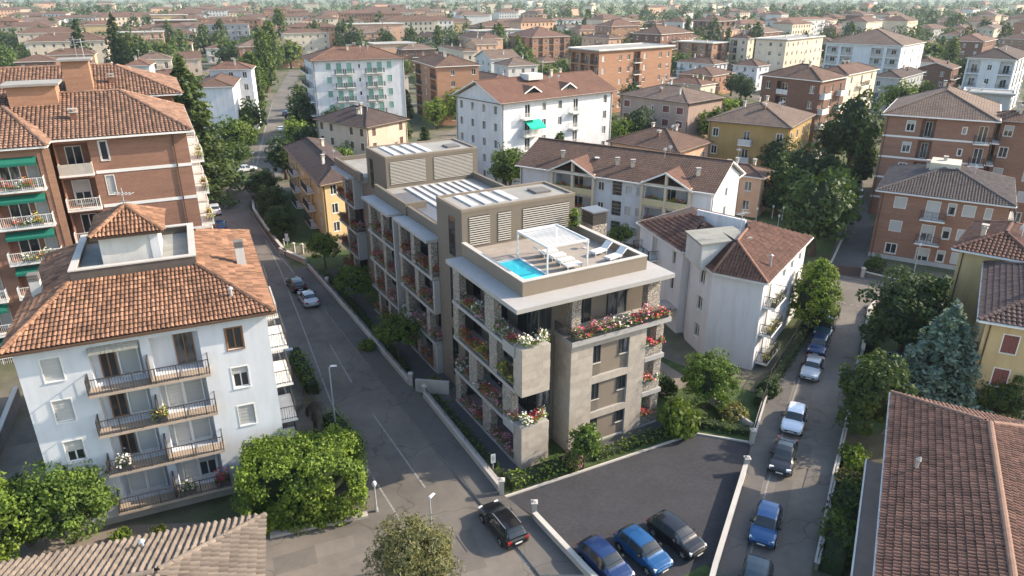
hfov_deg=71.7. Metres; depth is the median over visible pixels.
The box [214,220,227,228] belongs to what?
parked car
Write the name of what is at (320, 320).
asphalt patch
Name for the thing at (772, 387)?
shrub
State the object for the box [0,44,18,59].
tree
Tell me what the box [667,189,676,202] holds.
door
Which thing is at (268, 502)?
shrub
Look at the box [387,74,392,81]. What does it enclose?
window
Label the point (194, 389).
window
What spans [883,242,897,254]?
window
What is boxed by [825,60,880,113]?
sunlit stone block
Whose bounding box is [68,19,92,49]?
tree
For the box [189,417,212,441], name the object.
window
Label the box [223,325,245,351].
window
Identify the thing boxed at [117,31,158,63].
tree
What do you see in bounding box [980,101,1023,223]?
red brick wing
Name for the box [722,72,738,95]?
tree
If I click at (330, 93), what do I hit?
window
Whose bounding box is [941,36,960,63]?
tree
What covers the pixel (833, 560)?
hedge
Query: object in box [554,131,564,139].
tree
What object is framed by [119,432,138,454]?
door
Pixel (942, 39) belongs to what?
tree
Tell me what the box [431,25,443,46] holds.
tree
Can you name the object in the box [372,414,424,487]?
road marking
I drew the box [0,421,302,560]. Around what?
yard
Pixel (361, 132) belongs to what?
window
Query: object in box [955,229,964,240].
window
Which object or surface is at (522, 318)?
window
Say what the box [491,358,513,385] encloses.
flower box
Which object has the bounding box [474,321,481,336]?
window
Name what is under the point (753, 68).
town house
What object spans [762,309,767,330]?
window
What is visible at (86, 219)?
door
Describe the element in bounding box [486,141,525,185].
tree
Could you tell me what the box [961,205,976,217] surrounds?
window
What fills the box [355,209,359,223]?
window
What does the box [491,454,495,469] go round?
street sign
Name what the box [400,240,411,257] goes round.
flower box
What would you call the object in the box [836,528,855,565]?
shrub
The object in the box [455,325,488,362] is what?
flower box
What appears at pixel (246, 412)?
window
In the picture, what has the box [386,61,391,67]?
window
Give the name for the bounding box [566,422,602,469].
tree
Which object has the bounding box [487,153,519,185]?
tree
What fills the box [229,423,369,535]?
tree
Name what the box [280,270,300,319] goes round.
road marking
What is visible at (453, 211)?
apartment building
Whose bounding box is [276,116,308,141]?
tree
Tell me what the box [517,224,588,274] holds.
pergola
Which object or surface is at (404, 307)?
flower box
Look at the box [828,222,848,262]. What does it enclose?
garden wall
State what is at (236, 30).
apartment house
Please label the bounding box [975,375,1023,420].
tree
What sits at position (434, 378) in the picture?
shrub
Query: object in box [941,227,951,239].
window
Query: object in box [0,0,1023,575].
ground
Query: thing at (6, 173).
door
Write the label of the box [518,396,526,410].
window
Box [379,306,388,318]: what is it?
flower box
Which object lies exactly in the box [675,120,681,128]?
window
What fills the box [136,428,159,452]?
window
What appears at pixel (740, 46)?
apartment house
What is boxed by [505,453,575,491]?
hedge
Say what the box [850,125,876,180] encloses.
tree
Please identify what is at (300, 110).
tree
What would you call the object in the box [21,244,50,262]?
flower box
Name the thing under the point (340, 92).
window
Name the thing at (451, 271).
window
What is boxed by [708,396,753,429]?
garden wall
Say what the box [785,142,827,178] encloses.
tree
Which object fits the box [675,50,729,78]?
town house
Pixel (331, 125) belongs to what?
window
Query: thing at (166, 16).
town house
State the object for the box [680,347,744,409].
tree
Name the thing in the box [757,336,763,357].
window
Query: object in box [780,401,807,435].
parked car
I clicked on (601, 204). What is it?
window
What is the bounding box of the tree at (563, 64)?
[551,56,569,71]
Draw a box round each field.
[451,4,701,6]
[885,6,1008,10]
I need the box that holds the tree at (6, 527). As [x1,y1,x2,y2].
[0,470,35,562]
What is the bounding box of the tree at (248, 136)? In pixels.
[221,117,258,145]
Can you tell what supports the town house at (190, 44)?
on the ground at (676, 348)
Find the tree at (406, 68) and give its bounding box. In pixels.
[404,59,412,73]
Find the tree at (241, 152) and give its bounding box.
[225,137,251,164]
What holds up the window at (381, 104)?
in the white green shutter block at (342, 77)
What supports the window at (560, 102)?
in the white gable block at (524, 112)
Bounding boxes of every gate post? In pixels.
[291,242,295,252]
[300,243,303,253]
[408,371,412,386]
[422,384,426,397]
[498,477,504,494]
[531,499,537,518]
[743,455,751,472]
[749,428,756,445]
[860,267,865,277]
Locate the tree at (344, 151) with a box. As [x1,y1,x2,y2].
[334,143,353,155]
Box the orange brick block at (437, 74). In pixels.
[412,45,480,125]
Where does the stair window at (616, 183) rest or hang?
in the row house at (622, 181)
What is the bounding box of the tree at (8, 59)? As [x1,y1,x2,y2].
[0,44,16,66]
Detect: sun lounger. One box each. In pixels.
[533,246,558,257]
[541,250,566,261]
[549,255,574,266]
[556,259,582,269]
[589,240,612,257]
[604,245,627,261]
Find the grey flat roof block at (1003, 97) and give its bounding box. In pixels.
[964,80,1015,110]
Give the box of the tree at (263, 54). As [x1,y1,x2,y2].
[251,28,278,92]
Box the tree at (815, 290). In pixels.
[787,257,843,328]
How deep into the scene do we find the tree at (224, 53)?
307.75 m
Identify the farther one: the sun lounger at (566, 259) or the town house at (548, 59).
the town house at (548, 59)
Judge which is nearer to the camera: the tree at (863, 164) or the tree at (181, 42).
the tree at (863, 164)
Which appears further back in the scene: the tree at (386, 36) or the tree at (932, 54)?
the tree at (386, 36)
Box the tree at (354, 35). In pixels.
[340,26,365,45]
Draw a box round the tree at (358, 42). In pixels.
[355,38,369,45]
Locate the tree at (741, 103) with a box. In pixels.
[732,98,743,107]
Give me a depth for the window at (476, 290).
53.42 m
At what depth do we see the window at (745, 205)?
103.38 m
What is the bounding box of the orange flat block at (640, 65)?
[568,43,674,112]
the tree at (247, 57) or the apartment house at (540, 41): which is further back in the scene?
the apartment house at (540, 41)
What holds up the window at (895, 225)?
in the red brick house at (935, 206)
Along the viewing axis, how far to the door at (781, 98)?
141.85 m
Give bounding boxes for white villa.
[206,58,260,129]
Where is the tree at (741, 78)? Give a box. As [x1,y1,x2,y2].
[730,71,749,99]
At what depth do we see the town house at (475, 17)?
553.40 m
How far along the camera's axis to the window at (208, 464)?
45.66 m
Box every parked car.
[210,203,221,214]
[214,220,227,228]
[235,164,256,172]
[277,126,284,131]
[285,276,306,292]
[297,289,319,307]
[478,499,528,548]
[575,534,634,575]
[613,523,672,575]
[646,509,706,560]
[740,554,773,575]
[747,499,782,548]
[768,435,797,475]
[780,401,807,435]
[799,353,824,381]
[806,331,830,356]
[812,315,836,340]
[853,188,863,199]
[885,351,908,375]
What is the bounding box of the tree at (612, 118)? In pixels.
[611,105,617,130]
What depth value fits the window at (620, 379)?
50.67 m
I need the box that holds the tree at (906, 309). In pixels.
[854,263,959,351]
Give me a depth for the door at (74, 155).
63.07 m
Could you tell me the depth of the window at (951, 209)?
81.80 m
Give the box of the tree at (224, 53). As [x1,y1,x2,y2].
[210,41,234,62]
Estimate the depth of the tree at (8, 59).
243.56 m
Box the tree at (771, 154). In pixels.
[756,135,802,174]
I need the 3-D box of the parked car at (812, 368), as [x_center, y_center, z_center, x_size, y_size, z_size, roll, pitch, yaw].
[25.720,6.696,60.595,1.813,1.321,3.981,12,26,28]
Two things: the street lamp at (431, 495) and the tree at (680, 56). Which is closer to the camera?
the street lamp at (431, 495)
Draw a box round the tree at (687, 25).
[683,18,691,30]
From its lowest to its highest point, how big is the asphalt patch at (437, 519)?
0.001 m
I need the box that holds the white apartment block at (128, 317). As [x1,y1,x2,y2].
[0,188,297,534]
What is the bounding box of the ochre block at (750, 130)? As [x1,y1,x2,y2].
[705,96,816,183]
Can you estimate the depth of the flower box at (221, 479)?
44.73 m
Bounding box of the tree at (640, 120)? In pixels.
[624,105,656,131]
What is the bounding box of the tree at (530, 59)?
[520,54,539,69]
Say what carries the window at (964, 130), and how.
in the red brick block at (951, 122)
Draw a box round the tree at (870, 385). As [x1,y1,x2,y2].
[834,347,917,436]
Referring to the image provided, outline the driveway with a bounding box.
[431,387,455,401]
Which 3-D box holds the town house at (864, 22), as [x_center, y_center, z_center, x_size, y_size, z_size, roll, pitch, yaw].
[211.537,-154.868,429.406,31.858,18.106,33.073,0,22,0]
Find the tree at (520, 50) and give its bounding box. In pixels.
[513,43,535,58]
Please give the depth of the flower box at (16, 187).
58.19 m
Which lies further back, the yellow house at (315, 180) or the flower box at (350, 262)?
the yellow house at (315, 180)
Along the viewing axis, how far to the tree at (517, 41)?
333.38 m
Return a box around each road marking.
[255,219,279,255]
[265,239,279,269]
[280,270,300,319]
[300,320,330,399]
[330,345,351,382]
[365,465,400,519]
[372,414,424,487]
[513,547,530,567]
[750,485,767,553]
[767,431,783,485]
[792,377,800,400]
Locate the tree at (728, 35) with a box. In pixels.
[723,27,732,54]
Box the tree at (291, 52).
[278,39,305,68]
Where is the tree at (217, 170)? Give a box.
[169,56,253,207]
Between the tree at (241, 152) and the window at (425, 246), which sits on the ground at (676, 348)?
the tree at (241, 152)
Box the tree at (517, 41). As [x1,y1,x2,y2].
[513,35,522,47]
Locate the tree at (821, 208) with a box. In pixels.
[778,167,861,256]
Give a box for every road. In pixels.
[199,70,538,575]
[744,268,944,575]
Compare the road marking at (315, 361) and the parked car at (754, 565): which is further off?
the road marking at (315, 361)
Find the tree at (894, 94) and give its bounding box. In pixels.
[879,79,919,106]
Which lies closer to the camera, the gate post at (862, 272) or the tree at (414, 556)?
the tree at (414, 556)
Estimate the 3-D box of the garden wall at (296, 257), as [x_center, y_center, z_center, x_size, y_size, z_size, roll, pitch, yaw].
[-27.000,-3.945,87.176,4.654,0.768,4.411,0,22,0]
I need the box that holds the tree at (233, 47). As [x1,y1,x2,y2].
[226,37,243,59]
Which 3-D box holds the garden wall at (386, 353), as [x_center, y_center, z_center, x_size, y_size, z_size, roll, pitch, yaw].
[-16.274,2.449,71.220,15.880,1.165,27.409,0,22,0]
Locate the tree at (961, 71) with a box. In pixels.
[955,54,967,85]
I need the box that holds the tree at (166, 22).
[162,20,169,28]
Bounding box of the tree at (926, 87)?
[913,79,937,92]
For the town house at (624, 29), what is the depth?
366.74 m
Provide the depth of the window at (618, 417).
51.73 m
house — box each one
[0,512,266,575]
[13,54,60,66]
[15,27,83,43]
[22,17,61,26]
[27,32,112,62]
[45,45,97,63]
[78,20,91,25]
[84,20,118,34]
[109,29,165,46]
[125,50,155,71]
[136,50,172,70]
[150,14,187,18]
[153,19,196,24]
[155,65,189,82]
[174,51,202,75]
[176,40,193,50]
[180,22,203,24]
[202,19,249,44]
[204,44,222,62]
[235,38,303,67]
[258,24,292,35]
[279,27,329,55]
[282,137,347,237]
[312,102,410,154]
[342,25,390,41]
[346,22,404,41]
[361,6,415,15]
[367,40,416,53]
[395,43,436,72]
[404,74,409,91]
[416,28,445,45]
[424,9,444,16]
[437,43,477,61]
[453,18,471,33]
[455,11,489,24]
[456,31,503,48]
[465,27,524,47]
[465,35,498,53]
[469,21,508,29]
[474,47,520,72]
[479,71,506,79]
[487,18,518,21]
[492,55,539,76]
[507,21,569,57]
[514,137,745,245]
[520,10,545,17]
[533,56,561,68]
[550,17,584,24]
[556,23,575,32]
[568,23,594,46]
[580,32,622,45]
[594,19,641,42]
[606,122,713,156]
[609,17,639,24]
[632,23,692,70]
[633,206,813,369]
[642,20,661,27]
[665,75,717,93]
[675,39,728,73]
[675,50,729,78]
[677,66,734,94]
[692,14,735,34]
[692,33,701,39]
[705,25,742,53]
[727,29,754,70]
[728,147,774,217]
[731,56,771,90]
[739,26,782,44]
[754,34,824,71]
[765,16,825,34]
[822,17,836,23]
[822,36,831,44]
[823,24,841,38]
[840,16,882,34]
[845,11,873,19]
[850,390,1023,575]
[868,155,1016,269]
[870,65,926,112]
[917,60,960,88]
[920,54,942,66]
[940,30,968,39]
[946,33,997,63]
[946,220,1023,330]
[961,45,1023,109]
[965,260,1023,419]
[970,19,998,26]
[974,22,1004,37]
[980,12,1001,23]
[998,30,1023,48]
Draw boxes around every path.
[326,269,382,326]
[390,340,455,393]
[447,401,517,472]
[550,421,662,459]
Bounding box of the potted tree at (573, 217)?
[567,207,581,231]
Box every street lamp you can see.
[329,365,336,421]
[372,481,377,511]
[428,493,434,550]
[912,243,921,273]
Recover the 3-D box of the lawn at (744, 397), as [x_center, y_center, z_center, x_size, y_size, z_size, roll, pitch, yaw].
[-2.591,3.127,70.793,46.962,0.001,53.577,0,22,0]
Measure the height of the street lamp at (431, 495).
4.740 m
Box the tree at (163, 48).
[148,36,185,65]
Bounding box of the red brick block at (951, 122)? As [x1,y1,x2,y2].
[867,80,1001,213]
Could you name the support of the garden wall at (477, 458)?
on the ground at (676, 348)
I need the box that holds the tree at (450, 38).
[444,33,456,45]
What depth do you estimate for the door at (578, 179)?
95.31 m
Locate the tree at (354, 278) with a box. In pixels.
[332,264,372,301]
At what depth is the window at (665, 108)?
149.81 m
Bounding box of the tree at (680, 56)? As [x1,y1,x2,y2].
[670,49,691,72]
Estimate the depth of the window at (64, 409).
40.08 m
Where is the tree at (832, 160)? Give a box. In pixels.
[810,150,848,179]
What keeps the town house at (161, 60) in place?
on the ground at (676, 348)
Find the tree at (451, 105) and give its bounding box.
[442,87,460,119]
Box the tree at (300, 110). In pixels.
[284,92,316,125]
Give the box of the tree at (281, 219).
[264,203,297,237]
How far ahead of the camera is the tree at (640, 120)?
146.12 m
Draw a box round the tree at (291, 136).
[288,124,317,142]
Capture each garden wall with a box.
[0,386,21,456]
[251,199,286,255]
[270,511,367,538]
[278,247,306,263]
[307,260,408,384]
[415,378,449,394]
[423,387,498,491]
[532,511,597,575]
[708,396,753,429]
[709,464,747,575]
[754,320,803,432]
[814,350,860,570]
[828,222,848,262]
[860,300,875,354]
[864,266,904,284]
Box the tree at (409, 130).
[396,113,412,139]
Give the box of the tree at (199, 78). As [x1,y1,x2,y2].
[187,72,207,83]
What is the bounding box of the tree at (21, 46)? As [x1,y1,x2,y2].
[14,42,25,54]
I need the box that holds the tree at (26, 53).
[19,49,30,57]
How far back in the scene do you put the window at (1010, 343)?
50.52 m
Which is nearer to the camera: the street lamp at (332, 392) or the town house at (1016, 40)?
the street lamp at (332, 392)
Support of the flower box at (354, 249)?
attached to the apartment building
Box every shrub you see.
[107,525,132,541]
[148,523,167,533]
[254,497,293,526]
[278,502,312,525]
[298,490,342,528]
[357,337,375,351]
[426,374,440,379]
[562,449,583,470]
[656,397,700,440]
[658,372,678,398]
[716,400,749,422]
[755,378,782,398]
[817,509,856,541]
[821,488,859,519]
[833,467,862,486]
[835,440,872,461]
[835,477,861,497]
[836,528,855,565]
[842,454,865,474]
[863,253,887,273]
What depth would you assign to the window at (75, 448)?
41.13 m
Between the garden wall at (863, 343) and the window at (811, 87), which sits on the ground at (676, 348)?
the garden wall at (863, 343)
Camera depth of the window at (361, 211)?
78.18 m
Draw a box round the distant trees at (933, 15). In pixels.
[0,0,1023,55]
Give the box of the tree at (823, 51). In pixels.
[821,43,825,61]
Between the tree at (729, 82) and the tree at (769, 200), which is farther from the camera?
the tree at (729, 82)
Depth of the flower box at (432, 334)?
59.65 m
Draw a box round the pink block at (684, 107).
[618,75,726,137]
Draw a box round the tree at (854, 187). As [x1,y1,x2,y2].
[817,165,862,205]
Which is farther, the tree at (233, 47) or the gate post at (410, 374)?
the tree at (233, 47)
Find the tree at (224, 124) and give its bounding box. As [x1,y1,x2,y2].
[216,114,256,146]
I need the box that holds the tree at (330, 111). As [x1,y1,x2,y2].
[321,105,341,114]
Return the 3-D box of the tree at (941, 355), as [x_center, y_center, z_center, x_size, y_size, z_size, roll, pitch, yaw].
[33.080,5.464,53.730,10.810,10.140,11.045,-7,23,-16]
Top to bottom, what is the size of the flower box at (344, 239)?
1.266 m
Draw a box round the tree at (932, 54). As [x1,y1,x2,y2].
[921,52,938,58]
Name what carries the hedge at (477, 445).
on the lawn at (744, 397)
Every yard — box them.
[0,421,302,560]
[644,362,687,395]
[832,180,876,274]
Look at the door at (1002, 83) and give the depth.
186.90 m
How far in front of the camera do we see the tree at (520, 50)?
287.49 m
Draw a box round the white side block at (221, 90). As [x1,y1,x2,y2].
[197,72,242,138]
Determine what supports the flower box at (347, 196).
attached to the apartment building
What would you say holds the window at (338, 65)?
in the white green shutter block at (342, 77)
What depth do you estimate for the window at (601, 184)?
92.10 m
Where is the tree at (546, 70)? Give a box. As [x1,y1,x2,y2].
[538,61,558,73]
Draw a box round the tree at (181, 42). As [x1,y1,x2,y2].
[174,29,190,50]
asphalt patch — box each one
[272,546,317,574]
[285,535,354,557]
[309,309,331,331]
[338,412,368,459]
[338,537,410,568]
[383,451,417,479]
[424,516,448,535]
[445,528,486,572]
[772,476,792,526]
[810,379,830,402]
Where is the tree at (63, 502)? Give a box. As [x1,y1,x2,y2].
[8,455,123,543]
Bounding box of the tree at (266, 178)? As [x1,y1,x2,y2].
[244,168,282,199]
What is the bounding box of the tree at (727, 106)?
[717,93,739,112]
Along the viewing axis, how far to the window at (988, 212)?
80.04 m
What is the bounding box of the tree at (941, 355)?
[890,299,994,413]
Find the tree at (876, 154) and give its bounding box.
[852,143,879,164]
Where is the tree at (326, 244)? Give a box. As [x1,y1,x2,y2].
[303,232,340,268]
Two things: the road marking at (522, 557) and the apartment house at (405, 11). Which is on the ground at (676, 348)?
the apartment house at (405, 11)
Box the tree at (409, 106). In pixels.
[405,89,414,121]
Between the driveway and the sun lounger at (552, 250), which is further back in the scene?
the driveway
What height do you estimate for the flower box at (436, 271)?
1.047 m
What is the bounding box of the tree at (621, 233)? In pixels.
[606,222,634,242]
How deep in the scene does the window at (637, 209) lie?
90.41 m
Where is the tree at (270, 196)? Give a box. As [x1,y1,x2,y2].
[254,185,290,215]
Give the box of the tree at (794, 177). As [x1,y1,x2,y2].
[773,163,819,215]
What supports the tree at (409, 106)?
on the ground at (676, 348)
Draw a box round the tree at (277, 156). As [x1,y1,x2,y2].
[264,134,289,179]
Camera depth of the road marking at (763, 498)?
43.77 m
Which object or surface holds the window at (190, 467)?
in the white apartment block at (128, 317)
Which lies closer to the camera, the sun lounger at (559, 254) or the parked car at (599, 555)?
the parked car at (599, 555)
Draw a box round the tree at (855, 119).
[823,87,889,171]
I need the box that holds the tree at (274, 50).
[261,20,283,74]
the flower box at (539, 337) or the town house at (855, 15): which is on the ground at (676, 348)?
the town house at (855, 15)
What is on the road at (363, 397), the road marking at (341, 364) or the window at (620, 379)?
the road marking at (341, 364)
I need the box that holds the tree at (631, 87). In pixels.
[615,81,639,106]
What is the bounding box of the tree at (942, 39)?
[938,35,947,55]
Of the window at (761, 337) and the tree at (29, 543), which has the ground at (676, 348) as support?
the tree at (29, 543)
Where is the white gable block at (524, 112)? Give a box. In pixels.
[450,61,618,185]
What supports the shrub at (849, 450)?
on the ground at (676, 348)
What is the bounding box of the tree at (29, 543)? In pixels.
[2,472,52,556]
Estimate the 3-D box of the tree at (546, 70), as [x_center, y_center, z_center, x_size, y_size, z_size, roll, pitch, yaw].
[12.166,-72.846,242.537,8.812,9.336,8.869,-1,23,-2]
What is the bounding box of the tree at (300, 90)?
[287,82,306,104]
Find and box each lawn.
[220,154,248,180]
[254,191,319,248]
[305,250,759,492]
[685,564,710,575]
[813,434,884,575]
[847,314,907,433]
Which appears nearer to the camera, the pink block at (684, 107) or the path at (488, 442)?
the path at (488, 442)
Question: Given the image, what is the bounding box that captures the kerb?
[505,433,748,497]
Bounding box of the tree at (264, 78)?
[257,66,269,85]
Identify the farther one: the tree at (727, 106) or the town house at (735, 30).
the town house at (735, 30)
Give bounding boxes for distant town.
[0,0,1023,50]
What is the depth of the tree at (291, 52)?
304.63 m
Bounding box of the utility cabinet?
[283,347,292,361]
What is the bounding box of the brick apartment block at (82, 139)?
[0,36,214,364]
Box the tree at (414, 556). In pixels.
[359,510,465,575]
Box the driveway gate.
[833,265,861,275]
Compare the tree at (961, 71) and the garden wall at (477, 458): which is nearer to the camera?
the garden wall at (477, 458)
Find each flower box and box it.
[1,173,35,191]
[10,210,44,227]
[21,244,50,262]
[114,448,132,471]
[150,401,168,422]
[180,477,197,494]
[193,143,203,159]
[198,175,210,191]
[204,204,214,221]
[214,467,230,486]
[335,185,344,196]
[337,209,348,222]
[338,233,348,245]
[340,256,353,267]
[344,190,353,203]
[347,240,357,254]
[348,218,359,229]
[356,221,366,230]
[367,218,381,235]
[370,248,383,265]
[371,302,379,310]
[372,277,385,292]
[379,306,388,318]
[381,228,393,244]
[383,260,395,275]
[385,287,397,304]
[399,299,406,311]
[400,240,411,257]
[400,272,415,291]
[407,305,427,331]
[411,251,438,271]
[411,331,417,348]
[416,286,433,307]
[419,346,433,365]
[428,323,438,338]
[432,260,438,274]
[435,326,442,339]
[450,354,468,378]
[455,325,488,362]
[456,292,484,321]
[458,396,482,423]
[473,379,502,411]
[486,425,513,457]
[491,318,518,344]
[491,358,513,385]
[501,409,518,419]
[503,330,519,341]
[515,325,549,346]
[515,404,548,425]
[556,180,590,188]
[569,301,671,340]
[640,405,659,415]
[642,371,662,381]
[646,193,687,203]
[646,335,665,344]
[761,345,777,362]
[764,316,781,334]
[768,287,786,307]
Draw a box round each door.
[0,166,22,185]
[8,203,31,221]
[18,239,40,256]
[64,145,83,164]
[80,212,95,233]
[98,344,119,376]
[109,393,129,416]
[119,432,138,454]
[172,331,196,363]
[525,104,529,117]
[525,123,529,134]
[525,138,529,150]
[572,130,576,140]
[573,98,577,110]
[573,115,576,126]
[574,176,583,187]
[575,196,582,206]
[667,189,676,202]
[741,149,747,157]
[743,131,749,139]
[780,97,785,104]
[782,82,787,89]
[919,143,928,157]
[923,121,932,136]
[967,77,974,85]
[970,64,977,71]
[971,148,983,163]
[976,126,988,141]
[998,79,1006,87]
[1002,65,1009,73]
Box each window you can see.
[0,277,4,295]
[0,304,12,328]
[25,159,42,185]
[35,194,51,219]
[37,356,65,383]
[44,229,58,250]
[50,397,77,424]
[61,438,87,464]
[71,179,94,204]
[97,140,110,160]
[104,174,117,194]
[116,345,142,376]
[126,389,150,415]
[127,470,148,493]
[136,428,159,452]
[145,466,167,489]
[164,382,187,407]
[173,421,194,445]
[181,378,205,404]
[181,458,201,480]
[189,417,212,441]
[196,454,219,477]
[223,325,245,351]
[230,364,251,389]
[237,402,256,426]
[325,63,330,69]
[326,77,332,83]
[328,90,333,97]
[329,123,332,131]
[329,184,336,195]
[330,137,334,145]
[331,202,338,213]
[333,221,340,232]
[335,63,341,73]
[337,76,342,87]
[338,90,344,100]
[346,62,351,72]
[347,76,352,86]
[348,90,353,100]
[349,126,352,134]
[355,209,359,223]
[359,128,363,136]
[359,209,364,230]
[360,142,364,151]
[364,259,368,276]
[366,62,371,72]
[367,75,372,85]
[368,89,373,99]
[369,102,374,108]
[369,158,373,188]
[371,127,375,136]
[376,61,381,71]
[377,75,382,85]
[378,88,383,98]
[379,102,384,110]
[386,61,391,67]
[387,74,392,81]
[388,88,393,94]
[389,101,393,107]
[398,122,402,130]
[419,302,425,311]
[422,241,427,255]
[425,276,429,288]
[448,214,455,256]
[450,267,453,318]
[452,326,458,374]
[460,131,463,140]
[470,101,473,110]
[471,134,474,143]
[473,283,480,300]
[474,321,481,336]
[482,137,485,146]
[490,373,498,384]
[493,105,496,115]
[501,304,507,320]
[517,312,527,335]
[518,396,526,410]
[527,393,537,414]
[528,310,538,337]
[538,388,549,406]
[539,307,551,331]
[542,101,546,110]
[558,100,562,108]
[581,297,591,322]
[590,418,596,431]
[591,383,598,400]
[593,345,600,364]
[597,181,604,190]
[597,201,603,206]
[602,110,606,118]
[602,125,605,133]
[603,94,607,102]
[606,289,627,315]
[611,220,619,229]
[612,200,620,215]
[613,181,621,195]
[614,409,622,422]
[616,374,625,390]
[618,337,627,354]
[624,99,629,106]
[624,205,630,215]
[625,185,632,195]
[634,207,638,217]
[636,186,639,196]
[652,235,657,258]
[661,118,668,126]
[662,105,669,112]
[669,278,673,290]
[671,249,676,265]
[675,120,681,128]
[676,107,683,114]
[693,320,699,339]
[696,293,702,312]
[699,270,705,286]
[710,145,716,153]
[712,127,718,136]
[741,200,749,210]
[743,181,751,191]
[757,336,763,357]
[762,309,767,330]
[766,81,770,88]
[766,284,771,303]
[775,133,782,142]
[806,101,811,108]
[809,86,814,93]
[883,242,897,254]
[888,220,902,231]
[893,196,907,208]
[901,141,911,152]
[905,120,915,131]
[914,247,929,265]
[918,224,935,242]
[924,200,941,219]
[935,250,945,262]
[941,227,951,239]
[947,203,957,215]
[949,252,958,263]
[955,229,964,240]
[956,149,962,155]
[961,127,967,134]
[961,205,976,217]
[983,208,993,219]
[989,367,1010,386]
[993,167,1003,174]
[997,146,1008,157]
[998,333,1021,355]
[1002,125,1014,136]
[1010,212,1021,222]
[1017,191,1023,202]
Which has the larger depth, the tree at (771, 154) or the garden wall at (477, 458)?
the tree at (771, 154)
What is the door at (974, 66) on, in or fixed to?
in the apartment house at (989, 68)
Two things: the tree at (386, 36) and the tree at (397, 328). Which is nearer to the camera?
the tree at (397, 328)
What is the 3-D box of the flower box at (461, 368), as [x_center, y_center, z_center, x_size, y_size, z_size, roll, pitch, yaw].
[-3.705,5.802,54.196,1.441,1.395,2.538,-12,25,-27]
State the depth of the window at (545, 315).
47.58 m
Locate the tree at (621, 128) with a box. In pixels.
[610,117,636,137]
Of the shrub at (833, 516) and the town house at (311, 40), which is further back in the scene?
the town house at (311, 40)
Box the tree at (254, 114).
[238,98,266,129]
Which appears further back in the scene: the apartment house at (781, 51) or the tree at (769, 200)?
the apartment house at (781, 51)
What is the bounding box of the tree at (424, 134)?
[417,126,430,141]
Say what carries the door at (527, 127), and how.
in the white gable block at (524, 112)
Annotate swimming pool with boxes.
[497,257,545,278]
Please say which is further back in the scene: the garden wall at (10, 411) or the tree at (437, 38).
the tree at (437, 38)
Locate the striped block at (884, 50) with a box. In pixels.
[823,28,926,73]
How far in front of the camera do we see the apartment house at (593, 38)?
312.54 m
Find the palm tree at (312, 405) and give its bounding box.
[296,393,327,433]
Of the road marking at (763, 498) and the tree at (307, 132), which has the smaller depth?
the road marking at (763, 498)
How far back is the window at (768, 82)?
142.69 m
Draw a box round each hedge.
[289,345,321,394]
[317,404,368,451]
[324,270,411,372]
[430,392,504,476]
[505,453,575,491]
[591,421,697,462]
[698,413,749,436]
[752,322,814,405]
[818,484,860,575]
[860,309,880,350]
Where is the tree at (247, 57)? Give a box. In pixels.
[239,51,267,109]
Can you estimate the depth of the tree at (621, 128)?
145.37 m
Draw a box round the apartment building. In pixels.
[331,138,674,469]
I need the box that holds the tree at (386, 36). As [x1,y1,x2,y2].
[376,27,395,41]
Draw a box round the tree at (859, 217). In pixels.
[836,187,864,224]
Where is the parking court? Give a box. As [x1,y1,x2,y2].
[508,435,749,575]
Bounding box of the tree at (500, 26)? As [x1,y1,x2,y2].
[496,24,507,42]
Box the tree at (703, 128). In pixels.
[696,106,726,138]
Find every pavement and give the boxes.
[294,266,583,575]
[716,323,815,575]
[839,274,894,286]
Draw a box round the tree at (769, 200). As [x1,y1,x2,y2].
[760,151,791,215]
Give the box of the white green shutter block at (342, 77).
[300,41,406,130]
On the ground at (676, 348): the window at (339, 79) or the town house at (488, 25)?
the town house at (488, 25)
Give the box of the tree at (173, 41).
[164,39,177,50]
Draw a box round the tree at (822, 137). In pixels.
[810,118,844,157]
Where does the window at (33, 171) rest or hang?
in the brick apartment block at (82, 139)
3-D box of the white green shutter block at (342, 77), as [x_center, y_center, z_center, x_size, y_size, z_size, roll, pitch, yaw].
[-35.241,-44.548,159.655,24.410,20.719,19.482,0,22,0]
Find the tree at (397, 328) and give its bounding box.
[371,309,422,356]
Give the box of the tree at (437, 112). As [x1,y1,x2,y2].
[420,96,451,128]
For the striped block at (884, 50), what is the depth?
226.22 m
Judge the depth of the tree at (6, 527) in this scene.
38.59 m
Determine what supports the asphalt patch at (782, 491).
on the road at (793, 553)
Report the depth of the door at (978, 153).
96.33 m
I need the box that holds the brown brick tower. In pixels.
[759,53,848,158]
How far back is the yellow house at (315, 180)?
98.17 m
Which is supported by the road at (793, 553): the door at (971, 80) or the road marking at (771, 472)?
the road marking at (771, 472)
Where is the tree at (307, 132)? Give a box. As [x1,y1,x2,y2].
[293,123,317,140]
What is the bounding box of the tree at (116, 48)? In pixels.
[103,12,129,64]
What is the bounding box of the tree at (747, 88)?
[736,77,756,100]
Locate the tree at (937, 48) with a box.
[922,42,944,58]
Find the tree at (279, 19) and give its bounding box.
[271,7,286,26]
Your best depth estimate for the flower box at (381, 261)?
68.59 m
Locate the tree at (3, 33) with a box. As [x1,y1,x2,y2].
[0,30,15,46]

